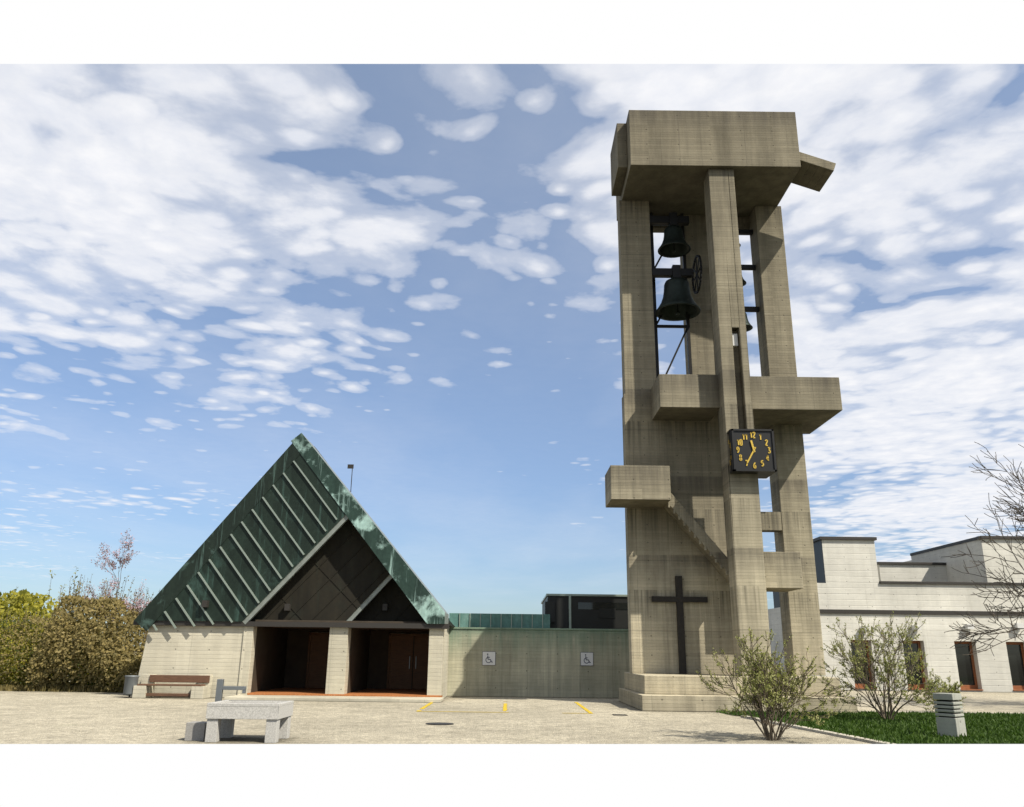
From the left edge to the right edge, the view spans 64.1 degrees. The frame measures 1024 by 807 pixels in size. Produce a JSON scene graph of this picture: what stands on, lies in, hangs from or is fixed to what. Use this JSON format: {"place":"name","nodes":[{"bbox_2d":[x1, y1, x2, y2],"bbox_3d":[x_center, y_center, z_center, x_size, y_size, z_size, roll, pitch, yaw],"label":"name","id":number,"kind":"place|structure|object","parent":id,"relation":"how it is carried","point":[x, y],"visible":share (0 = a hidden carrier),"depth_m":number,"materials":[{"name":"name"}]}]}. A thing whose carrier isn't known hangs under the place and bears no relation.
{"place":"outdoors","nodes":[
{"label":"outdoors","id":0,"kind":"place"},
{"bbox_2d":[0,683,123,692],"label":"verge grass","id":1,"kind":"structure","parent":0,"point":[44,688],"depth_m":31.29,"materials":[{"name":"green plant"}]},
{"bbox_2d":[132,674,212,698],"bbox_3d":[-11.720,9.781,28.285,2.400,0.760,0.800,1,-17,0],"label":"bench","id":2,"kind":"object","parent":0,"point":[201,689],"depth_m":28.22,"materials":[{"name":"concrete"}]},
{"bbox_2d":[138,620,448,702],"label":"chapel walls","id":3,"kind":"structure","parent":0,"point":[337,664],"depth_m":29.53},
{"bbox_2d":[133,433,454,630],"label":"roof","id":4,"kind":"structure","parent":3,"relation":"on","point":[297,533],"depth_m":30.18,"materials":[{"name":"green metal"}]},
{"bbox_2d":[0,0,1023,806],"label":"white border","id":5,"kind":"object","parent":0,"point":[510,32],"depth_m":0.30,"materials":[{"name":"white paper"}]},
{"bbox_2d":[0,654,1023,743],"bbox_3d":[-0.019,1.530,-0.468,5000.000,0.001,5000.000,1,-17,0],"label":"paved plaza","id":6,"kind":"structure","parent":0,"point":[34,717],"depth_m":19.59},
{"bbox_2d":[0,566,82,684],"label":"hedge","id":7,"kind":"object","parent":6,"relation":"on","point":[26,598],"visible":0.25,"depth_m":36.48,"materials":[{"name":"green plant"}]},
{"bbox_2d":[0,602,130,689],"bbox_3d":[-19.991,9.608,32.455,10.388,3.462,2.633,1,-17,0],"label":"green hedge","id":8,"kind":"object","parent":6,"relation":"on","point":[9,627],"visible":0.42,"depth_m":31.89,"materials":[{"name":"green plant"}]},
{"bbox_2d":[0,590,159,685],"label":"hedge","id":9,"kind":"object","parent":6,"relation":"on","point":[12,661],"visible":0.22,"depth_m":32.29,"materials":[{"name":"green plant"}]},
{"bbox_2d":[24,574,148,692],"bbox_3d":[-16.367,9.025,32.359,4.580,4.738,3.083,1,-17,0],"label":"olive hedge","id":10,"kind":"object","parent":6,"relation":"on","point":[89,609],"visible":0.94,"depth_m":31.49,"materials":[{"name":"green plant"}]},
{"bbox_2d":[84,530,153,623],"bbox_3d":[-16.706,8.475,34.419,2.919,6.743,4.191,5,-17,-13],"label":"blossom tree","id":11,"kind":"object","parent":6,"relation":"on","point":[124,560],"visible":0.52,"depth_m":35.51,"materials":[{"name":"pink plant"}]},
{"bbox_2d":[123,675,139,697],"bbox_3d":[-13.100,9.725,28.087,0.470,0.720,0.470,1,-17,0],"label":"litter bin","id":12,"kind":"object","parent":6,"relation":"on","point":[130,682],"visible":0.95,"depth_m":27.94,"materials":[{"name":"grey metal"}]},
{"bbox_2d":[184,679,293,742],"bbox_3d":[-5.123,5.822,15.551,1.756,1.040,1.396,1,-17,0],"label":"stone bench","id":13,"kind":"object","parent":6,"relation":"on","point":[222,716],"visible":1,"depth_m":14.93,"materials":[{"name":"stone"}]},
{"bbox_2d":[417,701,592,713],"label":"parking lines","id":14,"kind":"object","parent":6,"relation":"on","point":[505,707],"visible":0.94,"depth_m":24.70,"materials":[{"name":"yellow paint"}]},
{"bbox_2d":[426,714,627,724],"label":"drain covers","id":15,"kind":"object","parent":6,"relation":"on","point":[438,723],"visible":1,"depth_m":19.16,"materials":[{"name":"black metal"}]},
{"bbox_2d":[605,110,857,712],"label":"bell tower","id":16,"kind":"structure","parent":6,"relation":"on","point":[698,520],"depth_m":29.71,"materials":[{"name":"beige concrete"}]},
{"bbox_2d":[649,213,692,378],"bbox_3d":[6.311,-4.093,32.552,1.400,7.790,0.120,1,-17,0],"label":"bell frame","id":17,"kind":"object","parent":16,"relation":"attached to","point":[686,326],"visible":0.38,"depth_m":32.19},
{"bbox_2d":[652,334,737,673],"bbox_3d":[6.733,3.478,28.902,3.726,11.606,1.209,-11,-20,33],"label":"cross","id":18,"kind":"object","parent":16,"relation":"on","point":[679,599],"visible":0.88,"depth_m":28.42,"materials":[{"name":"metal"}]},
{"bbox_2d":[655,225,752,331],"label":"bells","id":19,"kind":"object","parent":16,"relation":"attached to","point":[677,303],"visible":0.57,"depth_m":32.31,"materials":[{"name":"brown metal"}]},
{"bbox_2d":[727,429,776,478],"bbox_3d":[8.095,1.724,27.907,1.500,1.450,1.175,1,-17,0],"label":"tower clock","id":20,"kind":"object","parent":16,"relation":"attached to","point":[752,451],"visible":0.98,"depth_m":27.39,"materials":[{"name":"black metal"}]},
{"bbox_2d":[696,627,854,740],"bbox_3d":[5.493,5.796,16.923,2.946,2.219,3.020,1,-17,0],"label":"shrub","id":21,"kind":"object","parent":6,"relation":"on","point":[762,680],"visible":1,"depth_m":16.47,"materials":[{"name":"green plant"}]},
{"bbox_2d":[768,536,1023,692],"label":"parish hall","id":22,"kind":"structure","parent":6,"relation":"on","point":[932,586],"depth_m":42.88,"materials":[{"name":"concrete"}]},
{"bbox_2d":[923,669,965,709],"bbox_3d":[13.301,8.959,25.486,1.595,1.354,1.136,11,-20,-30],"label":"shrub","id":23,"kind":"object","parent":6,"relation":"on","point":[949,690],"visible":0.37,"depth_m":25.40,"materials":[{"name":"green plant"}]},
{"bbox_2d":[944,442,1023,655],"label":"bare tree","id":24,"kind":"object","parent":6,"relation":"on","point":[1017,511],"visible":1,"depth_m":30.25,"materials":[{"name":"brown plant"}]},
{"bbox_2d":[0,64,1023,645],"label":"sky","id":25,"kind":"structure","parent":0,"point":[410,272],"materials":[{"name":"blue"}]},
{"bbox_2d":[447,594,629,697],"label":"stained wall","id":26,"kind":"structure","parent":0,"point":[537,655],"depth_m":32.08,"materials":[{"name":"concrete"}]},
{"bbox_2d":[482,651,592,665],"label":"accessible parking signs","id":27,"kind":"object","parent":26,"relation":"attached to","point":[489,658],"visible":1,"depth_m":31.95,"materials":[{"name":"white"}]},
{"bbox_2d":[716,709,1023,743],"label":"lawn","id":28,"kind":"structure","parent":0,"point":[913,726],"depth_m":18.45,"materials":[{"name":"green plant"}]},
{"bbox_2d":[741,711,1023,743],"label":"lawn kerb","id":29,"kind":"structure","parent":28,"relation":"on","point":[862,739],"depth_m":17.77,"materials":[{"name":"grey concrete"}]},
{"bbox_2d":[818,610,954,719],"bbox_3d":[9.929,7.162,22.420,3.773,2.930,3.671,1,-17,0],"label":"shrub","id":30,"kind":"object","parent":28,"relation":"on","point":[888,670],"visible":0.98,"depth_m":22.12,"materials":[{"name":"green plant"}]},
{"bbox_2d":[933,693,966,736],"bbox_3d":[9.419,6.705,17.592,0.420,0.885,0.420,14,-21,-36],"label":"bollard light","id":31,"kind":"object","parent":28,"relation":"on","point":[950,720],"visible":0.97,"depth_m":17.47,"materials":[{"name":"concrete"}]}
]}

